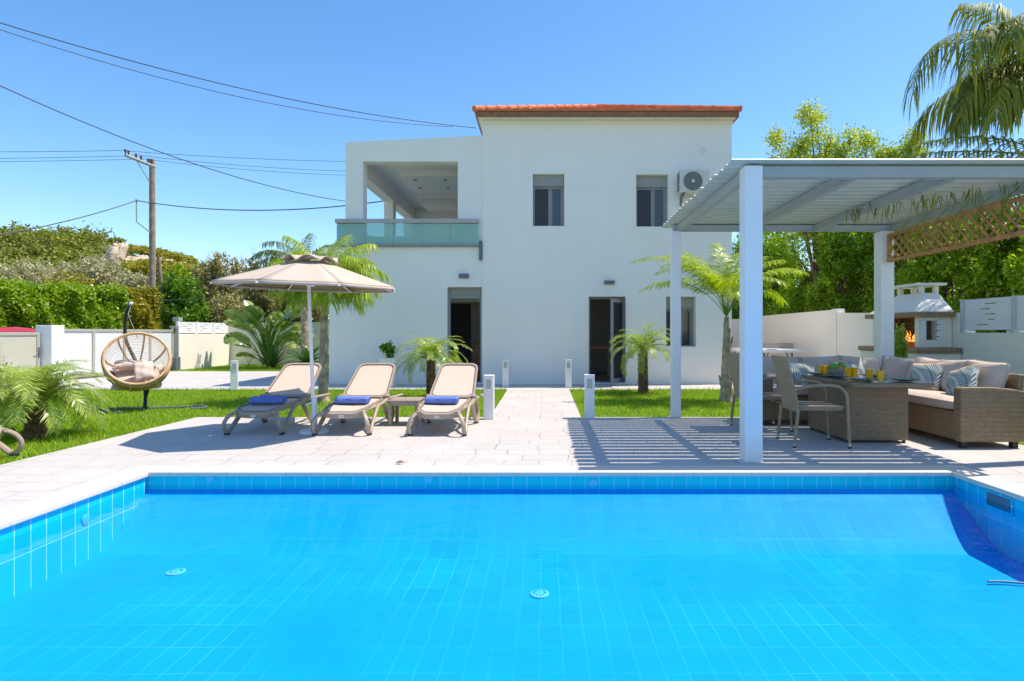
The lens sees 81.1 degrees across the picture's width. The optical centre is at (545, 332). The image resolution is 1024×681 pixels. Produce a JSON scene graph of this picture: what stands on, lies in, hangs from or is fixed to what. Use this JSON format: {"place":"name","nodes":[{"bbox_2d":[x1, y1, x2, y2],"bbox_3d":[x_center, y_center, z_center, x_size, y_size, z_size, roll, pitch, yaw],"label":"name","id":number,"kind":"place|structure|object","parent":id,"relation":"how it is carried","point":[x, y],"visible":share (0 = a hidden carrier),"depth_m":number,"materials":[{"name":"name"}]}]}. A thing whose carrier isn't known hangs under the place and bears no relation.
{"place":"outdoors","nodes":[
{"label":"outdoors","id":0,"kind":"place"},
{"bbox_2d":[35,325,63,381],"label":"gate pillar","id":1,"kind":"structure","parent":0,"point":[52,343],"depth_m":14.20,"materials":[{"name":"white paint"}]},
{"bbox_2d":[0,243,328,321],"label":"hill","id":2,"kind":"structure","parent":0,"point":[127,253],"depth_m":92.53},
{"bbox_2d":[102,243,136,263],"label":"limestone cliff","id":3,"kind":"structure","parent":2,"relation":"on","point":[116,251],"depth_m":78.91,"materials":[{"name":"stone"}]},
{"bbox_2d":[0,220,260,325],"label":"hillside woods","id":4,"kind":"object","parent":2,"relation":"on","point":[60,245],"visible":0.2,"depth_m":88.27,"materials":[{"name":"green plant"}]},
{"bbox_2d":[114,243,207,285],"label":"slope scrub","id":5,"kind":"object","parent":2,"relation":"on","point":[134,266],"visible":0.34,"depth_m":72.84,"materials":[{"name":"green plant"}]},
{"bbox_2d":[61,371,732,390],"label":"driveway","id":6,"kind":"structure","parent":0,"point":[190,380],"depth_m":13.86,"materials":[{"name":"concrete"}]},
{"bbox_2d":[0,332,40,384],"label":"wicket gate","id":7,"kind":"structure","parent":6,"relation":"on","point":[20,348],"depth_m":13.65,"materials":[{"name":"metal"}]},
{"bbox_2d":[64,329,180,379],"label":"sliding gate","id":8,"kind":"structure","parent":6,"relation":"on","point":[88,344],"depth_m":16.30,"materials":[{"name":"metal"}]},
{"bbox_2d":[379,340,398,386],"bbox_3d":[-3.511,0.677,13.350,0.389,1.046,0.456,0,0,0],"label":"potted plant","id":9,"kind":"object","parent":6,"relation":"on","point":[387,348],"visible":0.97,"depth_m":13.26,"materials":[{"name":"green plant"}]},
{"bbox_2d":[502,359,508,386],"bbox_3d":[-0.876,0.894,13.244,0.146,0.612,0.151,0,0,-3],"label":"garden light","id":10,"kind":"object","parent":6,"relation":"on","point":[505,372],"visible":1,"depth_m":13.18,"materials":[{"name":"white paint"}]},
{"bbox_2d":[565,359,571,387],"bbox_3d":[0.513,0.894,13.116,0.146,0.612,0.151,0,0,0],"label":"garden light","id":11,"kind":"object","parent":6,"relation":"on","point":[568,373],"visible":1,"depth_m":13.05,"materials":[{"name":"white paint"}]},
{"bbox_2d":[732,319,739,352],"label":"garden wall","id":12,"kind":"structure","parent":6,"relation":"on","point":[736,332],"depth_m":20.00,"materials":[{"name":"paint"}]},
{"bbox_2d":[732,347,811,356],"bbox_3d":[5.740,0.735,15.944,1.780,0.930,2.712,0,0,0],"label":"table","id":13,"kind":"object","parent":6,"relation":"on","point":[778,350],"visible":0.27,"depth_m":14.59,"materials":[{"name":"white paint"}]},
{"bbox_2d":[0,417,1023,510],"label":"pool deck","id":14,"kind":"structure","parent":0,"point":[568,441],"depth_m":6.19,"materials":[{"name":"concrete"}]},
{"bbox_2d":[222,363,330,434],"bbox_3d":[-3.441,0.816,7.835,0.695,0.769,1.810,0,0,-2],"label":"sun lounger","id":15,"kind":"object","parent":14,"relation":"on","point":[291,382],"visible":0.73,"depth_m":7.93,"materials":[{"name":"beige plastic"}]},
{"bbox_2d":[249,396,286,403],"bbox_3d":[-3.439,0.834,7.420,0.413,0.098,0.174,0,0,-2],"label":"beach towel","id":16,"kind":"object","parent":15,"relation":"on","point":[267,399],"visible":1,"depth_m":7.35,"materials":[{"name":"fabric"}]},
{"bbox_2d":[210,254,394,434],"bbox_3d":[-2.820,0.129,7.180,1.966,2.142,1.967,0,0,31],"label":"beach umbrella","id":17,"kind":"object","parent":14,"relation":"on","point":[308,273],"visible":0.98,"depth_m":6.89,"materials":[{"name":"beige fabric"}]},
{"bbox_2d":[310,363,402,435],"bbox_3d":[-2.382,0.816,7.795,0.695,0.769,1.810,0,0,-1],"label":"sun lounger","id":18,"kind":"object","parent":14,"relation":"on","point":[373,381],"visible":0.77,"depth_m":7.93,"materials":[{"name":"beige plastic"}]},
{"bbox_2d":[334,396,370,403],"bbox_3d":[-2.389,0.834,7.420,0.413,0.098,0.174,0,0,1],"label":"beach towel","id":19,"kind":"object","parent":18,"relation":"on","point":[352,399],"visible":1,"depth_m":7.35,"materials":[{"name":"fabric"}]},
{"bbox_2d":[388,397,424,425],"bbox_3d":[-1.830,1.033,7.900,0.400,0.334,0.420,0,0,0],"label":"side table","id":20,"kind":"object","parent":14,"relation":"on","point":[396,402],"visible":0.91,"depth_m":7.70,"materials":[{"name":"beige plastic"}]},
{"bbox_2d":[406,363,483,435],"bbox_3d":[-1.234,0.816,7.755,0.695,0.769,1.810,0,0,2],"label":"sun lounger","id":21,"kind":"object","parent":14,"relation":"on","point":[459,380],"visible":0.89,"depth_m":7.92,"materials":[{"name":"beige plastic"}]},
{"bbox_2d":[424,396,458,403],"bbox_3d":[-1.279,0.834,7.420,0.413,0.098,0.174,0,0,2],"label":"beach towel","id":22,"kind":"object","parent":21,"relation":"on","point":[441,399],"visible":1,"depth_m":7.35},
{"bbox_2d":[483,375,493,419],"bbox_3d":[-0.780,0.894,8.313,0.146,0.612,0.151,0,0,0],"label":"garden light","id":23,"kind":"object","parent":14,"relation":"on","point":[488,397],"visible":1,"depth_m":8.24,"materials":[{"name":"white paint"}]},
{"bbox_2d":[0,476,1023,680],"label":"pool basin","id":24,"kind":"object","parent":14,"relation":"in","point":[74,606],"visible":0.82,"depth_m":3.68,"materials":[{"name":"tile"}]},
{"bbox_2d":[166,568,185,575],"bbox_3d":[-2.616,1.692,4.234,0.124,0.017,0.124,0,0,0],"label":"floor inlet","id":25,"kind":"object","parent":24,"relation":"on","point":[176,571],"visible":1,"depth_m":4.21,"materials":[{"name":"plastic"}]},
{"bbox_2d":[530,589,548,598],"bbox_3d":[-0.035,1.692,3.879,0.124,0.017,0.124,0,0,0],"label":"floor inlet","id":26,"kind":"object","parent":24,"relation":"on","point":[539,593],"visible":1,"depth_m":3.86,"materials":[{"name":"plastic"}]},
{"bbox_2d":[98,489,1003,554],"bbox_3d":[0.046,1.525,4.860,6.943,0.350,0.580,0,0,0],"label":"pool cove","id":27,"kind":"object","parent":24,"relation":"attached to","point":[550,522],"visible":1,"depth_m":4.87,"materials":[{"name":"tile"}]},
{"bbox_2d":[985,489,1013,515],"bbox_3d":[3.508,1.310,4.620,0.013,0.130,0.280,0,0,0],"label":"pool skimmer","id":28,"kind":"object","parent":24,"relation":"attached to","point":[999,502],"visible":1,"depth_m":4.60,"materials":[{"name":"plastic"}]},
{"bbox_2d":[0,465,1023,529],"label":"pool coping","id":29,"kind":"object","parent":14,"relation":"on","point":[18,514],"visible":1,"depth_m":5.13,"materials":[{"name":"stone"}]},
{"bbox_2d":[584,374,594,418],"bbox_3d":[0.626,0.894,8.415,0.146,0.612,0.151,0,0,3],"label":"garden light","id":30,"kind":"object","parent":14,"relation":"on","point":[589,396],"visible":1,"depth_m":8.35,"materials":[{"name":"white paint"}]},
{"bbox_2d":[726,352,792,431],"bbox_3d":[2.670,0.725,7.498,0.666,0.950,0.555,0,0,-3],"label":"wicker armchair","id":31,"kind":"object","parent":14,"relation":"on","point":[733,359],"visible":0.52,"depth_m":7.50,"materials":[{"name":"wicker"}]},
{"bbox_2d":[771,355,851,448],"bbox_3d":[2.860,0.725,6.472,0.666,0.950,0.555,0,0,3],"label":"wicker armchair","id":32,"kind":"object","parent":14,"relation":"on","point":[788,390],"visible":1,"depth_m":6.33,"materials":[{"name":"wicker"}]},
{"bbox_2d":[662,159,1023,462],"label":"pergola","id":33,"kind":"object","parent":14,"relation":"on","point":[751,201],"visible":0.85,"depth_m":6.28,"materials":[{"name":"paint"}]},
{"bbox_2d":[845,182,1023,243],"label":"hanging palm tips","id":34,"kind":"object","parent":33,"relation":"hanging from","point":[939,198],"visible":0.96,"depth_m":6.58,"materials":[{"name":"green plant"}]},
{"bbox_2d":[887,195,1023,262],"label":"lattice panel","id":35,"kind":"object","parent":33,"relation":"attached to","point":[952,246],"visible":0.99,"depth_m":6.95,"materials":[{"name":"brown wood"}]},
{"bbox_2d":[800,374,934,442],"bbox_3d":[3.645,0.860,6.880,0.870,0.680,1.440,0,0,0],"label":"dining table","id":36,"kind":"object","parent":14,"relation":"on","point":[878,410],"visible":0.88,"depth_m":6.49,"materials":[{"name":"brown wicker"}]},
{"bbox_2d":[763,355,1023,447],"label":"corner sofa","id":37,"kind":"object","parent":14,"relation":"on","point":[989,407],"visible":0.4,"depth_m":6.42,"materials":[{"name":"brown wicker"}]},
{"bbox_2d":[788,358,815,384],"bbox_3d":[3.420,0.560,8.040,0.420,0.400,0.149,13,-19,5],"label":"throw pillow","id":38,"kind":"object","parent":37,"relation":"on","point":[798,368],"visible":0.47,"depth_m":8.01,"materials":[{"name":"fabric"}]},
{"bbox_2d":[831,357,864,373],"bbox_3d":[4.120,0.545,8.060,0.420,0.400,0.149,-6,-20,-2],"label":"throw pillow","id":39,"kind":"object","parent":37,"relation":"on","point":[855,363],"visible":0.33,"depth_m":8.05,"materials":[{"name":"fabric"}]},
{"bbox_2d":[908,362,945,390],"bbox_3d":[4.660,0.545,7.320,0.149,0.400,0.420,27,-15,-18],"label":"throw pillow","id":40,"kind":"object","parent":37,"relation":"on","point":[930,372],"visible":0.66,"depth_m":7.24,"materials":[{"name":"fabric"}]},
{"bbox_2d":[945,362,979,394],"bbox_3d":[4.620,0.555,6.620,0.149,0.400,0.420,24,-20,0],"label":"throw pillow","id":41,"kind":"object","parent":37,"relation":"on","point":[966,376],"visible":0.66,"depth_m":6.56,"materials":[{"name":"fabric"}]},
{"bbox_2d":[0,364,1023,464],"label":"lawn","id":42,"kind":"structure","parent":0,"point":[582,405],"depth_m":9.48,"materials":[{"name":"plant"}]},
{"bbox_2d":[0,426,23,455],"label":"sun lounger","id":43,"kind":"object","parent":42,"relation":"on","point":[4,448],"visible":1,"depth_m":5.79,"materials":[{"name":"beige plastic"}]},
{"bbox_2d":[0,355,24,425],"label":"leafy shrub","id":44,"kind":"object","parent":42,"relation":"on","point":[1,370],"visible":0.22,"depth_m":7.49,"materials":[{"name":"green plant"}]},
{"bbox_2d":[0,359,116,440],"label":"palm tree","id":45,"kind":"object","parent":42,"relation":"on","point":[34,392],"visible":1,"depth_m":6.76,"materials":[{"name":"green plant"}]},
{"bbox_2d":[91,302,207,412],"bbox_3d":[-6.150,0.346,9.356,1.588,1.696,1.052,0,0,0],"label":"hanging egg chair","id":46,"kind":"object","parent":42,"relation":"on","point":[123,379],"visible":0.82,"depth_m":9.32,"materials":[{"name":"wicker"}]},
{"bbox_2d":[113,360,143,369],"bbox_3d":[-6.486,0.499,9.310,0.400,0.162,0.177,0,0,-29],"label":"scatter cushion","id":47,"kind":"object","parent":46,"relation":"on","point":[122,364],"visible":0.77,"depth_m":9.24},
{"bbox_2d":[132,361,155,381],"bbox_3d":[-6.195,0.590,9.229,0.230,0.310,0.275,0,0,43],"label":"scatter cushion","id":48,"kind":"object","parent":46,"relation":"on","point":[144,371],"visible":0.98,"depth_m":9.18,"materials":[{"name":"fabric"}]},
{"bbox_2d":[174,334,230,369],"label":"garden wall","id":49,"kind":"structure","parent":42,"relation":"on","point":[203,350],"depth_m":20.75,"materials":[{"name":"paint"}]},
{"bbox_2d":[176,321,228,333],"bbox_3d":[-11.990,-0.171,21.045,0.080,0.398,3.190,0,0,0],"label":"slatted fence","id":50,"kind":"object","parent":49,"relation":"on","point":[211,328],"visible":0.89,"depth_m":20.82,"materials":[{"name":"metal"}]},
{"bbox_2d":[230,361,237,389],"bbox_3d":[-6.511,0.894,12.514,0.146,0.612,0.156,0,0,-24],"label":"garden light","id":51,"kind":"object","parent":42,"relation":"on","point":[233,375],"visible":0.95,"depth_m":12.45,"materials":[{"name":"white paint"}]},
{"bbox_2d":[223,300,314,366],"bbox_3d":[-9.799,0.035,21.323,3.141,2.397,2.562,0,0,0],"label":"paddle leaf plant","id":52,"kind":"object","parent":42,"relation":"on","point":[252,318],"visible":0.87,"depth_m":21.02,"materials":[{"name":"plant"}]},
{"bbox_2d":[253,343,292,366],"bbox_3d":[-9.196,0.747,20.243,1.362,0.862,1.373,0,0,0],"label":"spiky plant","id":53,"kind":"object","parent":42,"relation":"on","point":[274,361],"visible":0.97,"depth_m":20.09,"materials":[{"name":"green plant"}]},
{"bbox_2d":[226,322,328,364],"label":"garden wall","id":54,"kind":"structure","parent":42,"relation":"on","point":[235,350],"depth_m":22.60,"materials":[{"name":"paint"}]},
{"bbox_2d":[249,233,331,361],"bbox_3d":[-8.490,-1.168,20.587,3.329,4.783,2.864,0,0,0],"label":"palm tree","id":55,"kind":"object","parent":42,"relation":"on","point":[304,325],"visible":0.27,"depth_m":20.40,"materials":[{"name":"green plant"}]},
{"bbox_2d":[279,342,328,366],"bbox_3d":[-7.960,0.718,20.072,1.820,1.004,1.858,0,0,-39],"label":"cycad","id":56,"kind":"object","parent":42,"relation":"on","point":[306,355],"visible":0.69,"depth_m":19.84,"materials":[{"name":"green plant"}]},
{"bbox_2d":[266,234,391,402],"bbox_3d":[-3.882,-0.306,10.523,2.043,3.053,1.937,0,0,20],"label":"palm tree","id":57,"kind":"object","parent":42,"relation":"on","point":[347,262],"visible":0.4,"depth_m":10.42,"materials":[{"name":"green plant"}]},
{"bbox_2d":[65,387,733,390],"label":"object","id":58,"kind":"structure","parent":42,"relation":"on","point":[418,388],"depth_m":12.56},
{"bbox_2d":[393,333,471,394],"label":"palm tree","id":59,"kind":"object","parent":42,"relation":"on","point":[430,352],"visible":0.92,"depth_m":10.93,"materials":[{"name":"green plant"}]},
{"bbox_2d":[329,104,742,383],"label":"house","id":60,"kind":"structure","parent":42,"relation":"on","point":[539,224],"depth_m":13.90,"materials":[{"name":"white paint"}]},
{"bbox_2d":[0,85,342,200],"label":"overhead cable","id":61,"kind":"object","parent":60,"relation":"attached to","point":[154,149],"visible":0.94,"depth_m":12.96,"materials":[{"name":"rubber"}]},
{"bbox_2d":[0,29,450,126],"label":"overhead cable","id":62,"kind":"object","parent":60,"relation":"attached to","point":[216,91],"visible":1,"depth_m":12.04,"materials":[{"name":"rubber"}]},
{"bbox_2d":[0,22,474,127],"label":"overhead cable","id":63,"kind":"object","parent":60,"relation":"attached to","point":[221,83],"visible":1,"depth_m":11.78,"materials":[{"name":"rubber"}]},
{"bbox_2d":[451,302,479,362],"bbox_3d":[-2.025,0.160,16.780,1.450,2.020,0.640,0,0,0],"label":"door frame","id":64,"kind":"object","parent":60,"relation":"on","point":[465,320],"visible":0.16,"depth_m":16.46,"materials":[{"name":"metal"}]},
{"bbox_2d":[472,341,479,378],"bbox_3d":[-1.659,0.693,15.350,0.370,0.955,0.540,0,0,0],"label":"wood cabinet","id":65,"kind":"object","parent":60,"relation":"on","point":[476,352],"visible":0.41,"depth_m":15.10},
{"bbox_2d":[533,175,563,226],"bbox_3d":[0.081,-3.083,13.997,0.732,1.227,0.186,0,0,0],"label":"window","id":66,"kind":"structure","parent":60,"relation":"in","point":[548,190],"depth_m":14.05,"materials":[{"name":"glass"}]},
{"bbox_2d":[636,176,666,226],"bbox_3d":[2.495,-3.071,14.067,0.745,1.227,0.105,0,0,0],"label":"window","id":67,"kind":"structure","parent":60,"relation":"in","point":[651,191],"depth_m":14.08,"materials":[{"name":"glass"}]},
{"bbox_2d":[666,297,695,346],"bbox_3d":[3.165,-0.253,14.052,0.695,1.177,0.296,0,0,0],"label":"window","id":68,"kind":"structure","parent":60,"relation":"in","point":[687,303],"depth_m":14.16,"materials":[{"name":"glass"}]},
{"bbox_2d":[677,170,709,205],"bbox_3d":[3.381,-3.316,13.691,0.689,0.748,0.414,0,0,0],"label":"air conditioner","id":69,"kind":"object","parent":60,"relation":"attached to","point":[690,182],"visible":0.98,"depth_m":13.52,"materials":[{"name":"beige plastic"}]},
{"bbox_2d":[609,323,669,393],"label":"palm tree","id":70,"kind":"object","parent":42,"relation":"on","point":[645,343],"visible":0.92,"depth_m":11.80,"materials":[{"name":"green plant"}]},
{"bbox_2d":[631,243,809,402],"bbox_3d":[3.127,-0.230,10.507,3.253,2.900,2.177,0,0,0],"label":"palm tree","id":71,"kind":"object","parent":42,"relation":"on","point":[729,287],"visible":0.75,"depth_m":10.45,"materials":[{"name":"green plant"}]},
{"bbox_2d":[763,309,1023,391],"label":"garden wall","id":72,"kind":"structure","parent":42,"relation":"on","point":[832,332],"depth_m":13.52,"materials":[{"name":"paint"}]},
{"bbox_2d":[958,295,1023,332],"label":"slatted fence","id":73,"kind":"object","parent":72,"relation":"on","point":[1008,315],"visible":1,"depth_m":9.04,"materials":[{"name":"paint"}]},
{"bbox_2d":[894,318,909,357],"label":"leafy shrub","id":74,"kind":"object","parent":42,"relation":"on","point":[901,343],"visible":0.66,"depth_m":9.17,"materials":[{"name":"green plant"}]},
{"bbox_2d":[858,283,961,359],"bbox_3d":[6.395,0.177,10.560,0.810,2.045,1.840,0,0,0],"label":"barbecue oven","id":75,"kind":"object","parent":42,"relation":"on","point":[924,317],"visible":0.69,"depth_m":9.96,"materials":[{"name":"paint"}]},
{"bbox_2d":[0,0,1023,318],"label":"sky","id":76,"kind":"structure","parent":0,"point":[431,61],"materials":[{"name":"blue"}]},
{"bbox_2d":[494,390,580,416],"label":"garden path","id":77,"kind":"structure","parent":0,"point":[536,403],"depth_m":9.99,"materials":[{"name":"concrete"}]},
{"bbox_2d":[590,299,610,373],"bbox_3d":[1.550,0.010,17.085,0.700,2.320,0.630,0,0,0],"label":"fridge","id":78,"kind":"object","parent":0,"point":[600,322],"visible":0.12,"depth_m":16.77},
{"label":"ground","id":79,"kind":"structure","parent":0,"visible":0},
{"bbox_2d":[0,327,34,335],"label":"parked car","id":80,"kind":"object","parent":79,"relation":"on","point":[11,329],"visible":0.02,"depth_m":16.13,"materials":[{"name":"red paint"}]},
{"bbox_2d":[0,257,55,305],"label":"olive tree","id":81,"kind":"object","parent":79,"relation":"on","point":[21,272],"visible":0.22,"depth_m":33.90,"materials":[{"name":"green plant"}]},
{"bbox_2d":[11,259,81,282],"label":"olive tree","id":82,"kind":"object","parent":79,"relation":"on","point":[61,266],"visible":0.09,"depth_m":37.46,"materials":[{"name":"green plant"}]},
{"bbox_2d":[20,269,101,309],"bbox_3d":[-22.529,-0.934,28.405,5.242,4.317,3.182,0,0,0],"label":"bush","id":83,"kind":"object","parent":79,"relation":"on","point":[71,279],"visible":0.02,"depth_m":28.29,"materials":[{"name":"green plant"}]},
{"bbox_2d":[0,278,133,328],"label":"clipped hedge","id":84,"kind":"object","parent":79,"relation":"on","point":[99,306],"visible":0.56,"depth_m":21.39,"materials":[{"name":"green plant"}]},
{"bbox_2d":[55,251,133,286],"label":"olive tree","id":85,"kind":"object","parent":79,"relation":"on","point":[99,269],"visible":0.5,"depth_m":32.69,"materials":[{"name":"green plant"}]},
{"bbox_2d":[105,283,163,329],"bbox_3d":[-17.809,-0.447,25.734,2.314,3.432,2.626,0,0,0],"label":"clipped hedge","id":86,"kind":"object","parent":79,"relation":"on","point":[144,313],"visible":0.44,"depth_m":25.57,"materials":[{"name":"green plant"}]},
{"bbox_2d":[120,270,148,287],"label":"olive tree","id":87,"kind":"object","parent":79,"relation":"on","point":[139,281],"visible":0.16,"depth_m":31.61,"materials":[{"name":"green plant"}]},
{"bbox_2d":[124,149,167,329],"bbox_3d":[-18.125,-3.389,27.037,0.494,9.240,2.758,0,0,5],"label":"utility pole","id":88,"kind":"object","parent":79,"relation":"on","point":[150,163],"visible":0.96,"depth_m":27.49,"materials":[{"name":"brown wood"}]},
{"bbox_2d":[0,200,135,234],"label":"overhead cable","id":89,"kind":"object","parent":88,"relation":"attached to","point":[66,220],"visible":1,"depth_m":22.31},
{"bbox_2d":[137,200,383,210],"bbox_3d":[-11.935,-5.392,24.401,13.665,1.127,0.042,0,0,21],"label":"overhead cable","id":90,"kind":"object","parent":88,"relation":"attached to","point":[255,210],"visible":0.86,"depth_m":24.29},
{"bbox_2d":[156,259,205,328],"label":"leafy tree","id":91,"kind":"object","parent":79,"relation":"on","point":[180,267],"visible":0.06,"depth_m":33.74,"materials":[{"name":"green plant"}]},
{"bbox_2d":[157,270,207,333],"bbox_3d":[-17.360,-0.849,28.463,2.541,4.149,2.176,0,0,-34],"label":"dense bush","id":92,"kind":"object","parent":79,"relation":"on","point":[175,290],"visible":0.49,"depth_m":28.09,"materials":[{"name":"green plant"}]},
{"bbox_2d":[173,303,221,333],"bbox_3d":[-15.338,-0.059,26.590,1.961,2.574,1.640,0,0,-19],"label":"dense bush","id":93,"kind":"object","parent":79,"relation":"on","point":[196,314],"visible":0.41,"depth_m":26.28,"materials":[{"name":"green plant"}]},
{"bbox_2d":[188,251,245,305],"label":"olive tree","id":94,"kind":"object","parent":79,"relation":"on","point":[215,267],"visible":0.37,"depth_m":32.62,"materials":[{"name":"green plant"}]},
{"bbox_2d":[188,249,264,276],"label":"bare tree","id":95,"kind":"object","parent":79,"relation":"on","point":[241,261],"visible":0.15,"depth_m":34.58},
{"bbox_2d":[203,290,253,333],"bbox_3d":[-14.656,-0.412,27.269,3.484,3.276,2.633,0,0,0],"label":"dense bush","id":96,"kind":"object","parent":79,"relation":"on","point":[221,304],"visible":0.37,"depth_m":26.61,"materials":[{"name":"green plant"}]},
{"bbox_2d":[238,248,296,321],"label":"olive tree","id":97,"kind":"object","parent":79,"relation":"on","point":[258,297],"visible":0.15,"depth_m":30.70,"materials":[{"name":"green plant"}]},
{"bbox_2d":[266,291,328,321],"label":"olive tree","id":98,"kind":"object","parent":79,"relation":"on","point":[316,314],"visible":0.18,"depth_m":29.21,"materials":[{"name":"green plant"}]},
{"bbox_2d":[732,232,795,315],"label":"leafy tree","id":99,"kind":"object","parent":79,"relation":"on","point":[767,302],"visible":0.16,"depth_m":23.77,"materials":[{"name":"green plant"}]},
{"bbox_2d":[732,232,812,318],"bbox_3d":[11.680,-2.186,30.353,7.094,6.818,4.027,0,0,0],"label":"leafy tree","id":100,"kind":"object","parent":79,"relation":"on","point":[735,315],"visible":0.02,"depth_m":30.02,"materials":[{"name":"green plant"}]},
{"bbox_2d":[761,95,868,309],"bbox_3d":[8.864,-3.182,19.501,3.185,8.809,2.621,0,0,0],"label":"airy tree","id":101,"kind":"object","parent":79,"relation":"on","point":[815,117],"visible":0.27,"depth_m":19.36,"materials":[{"name":"green plant"}]},
{"bbox_2d":[768,232,863,314],"bbox_3d":[9.635,-1.806,20.818,3.471,6.059,2.385,0,0,0],"label":"leafy tree","id":102,"kind":"object","parent":79,"relation":"on","point":[795,295],"visible":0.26,"depth_m":21.07,"materials":[{"name":"green plant"}]},
{"bbox_2d":[803,232,874,312],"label":"leafy tree","id":103,"kind":"object","parent":79,"relation":"on","point":[824,294],"visible":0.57,"depth_m":18.02,"materials":[{"name":"green plant"}]},
{"bbox_2d":[846,122,934,248],"bbox_3d":[10.481,-2.661,17.927,2.949,7.768,2.089,0,0,0],"label":"airy tree","id":104,"kind":"object","parent":79,"relation":"on","point":[868,141],"visible":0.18,"depth_m":17.88,"materials":[{"name":"green plant"}]},
{"bbox_2d":[857,228,928,312],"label":"leafy tree","id":105,"kind":"object","parent":79,"relation":"on","point":[870,281],"visible":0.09,"depth_m":17.19,"materials":[{"name":"green plant"}]},
{"bbox_2d":[894,213,1002,309],"bbox_3d":[10.303,-1.396,15.217,2.045,5.238,2.640,0,0,-44],"label":"leafy tree","id":106,"kind":"object","parent":79,"relation":"on","point":[918,270],"visible":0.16,"depth_m":15.23,"materials":[{"name":"green plant"}]},
{"bbox_2d":[894,2,1023,237],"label":"palm tree","id":107,"kind":"object","parent":79,"relation":"on","point":[972,100],"visible":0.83,"depth_m":9.23,"materials":[{"name":"green plant"}]},
{"bbox_2d":[916,195,1023,332],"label":"leafy tree","id":108,"kind":"object","parent":79,"relation":"on","point":[984,284],"visible":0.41,"depth_m":13.91,"materials":[{"name":"green plant"}]},
{"bbox_2d":[998,225,1023,295],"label":"leafy tree","id":109,"kind":"object","parent":79,"relation":"on","point":[1014,268],"visible":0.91,"depth_m":12.78,"materials":[{"name":"green plant"}]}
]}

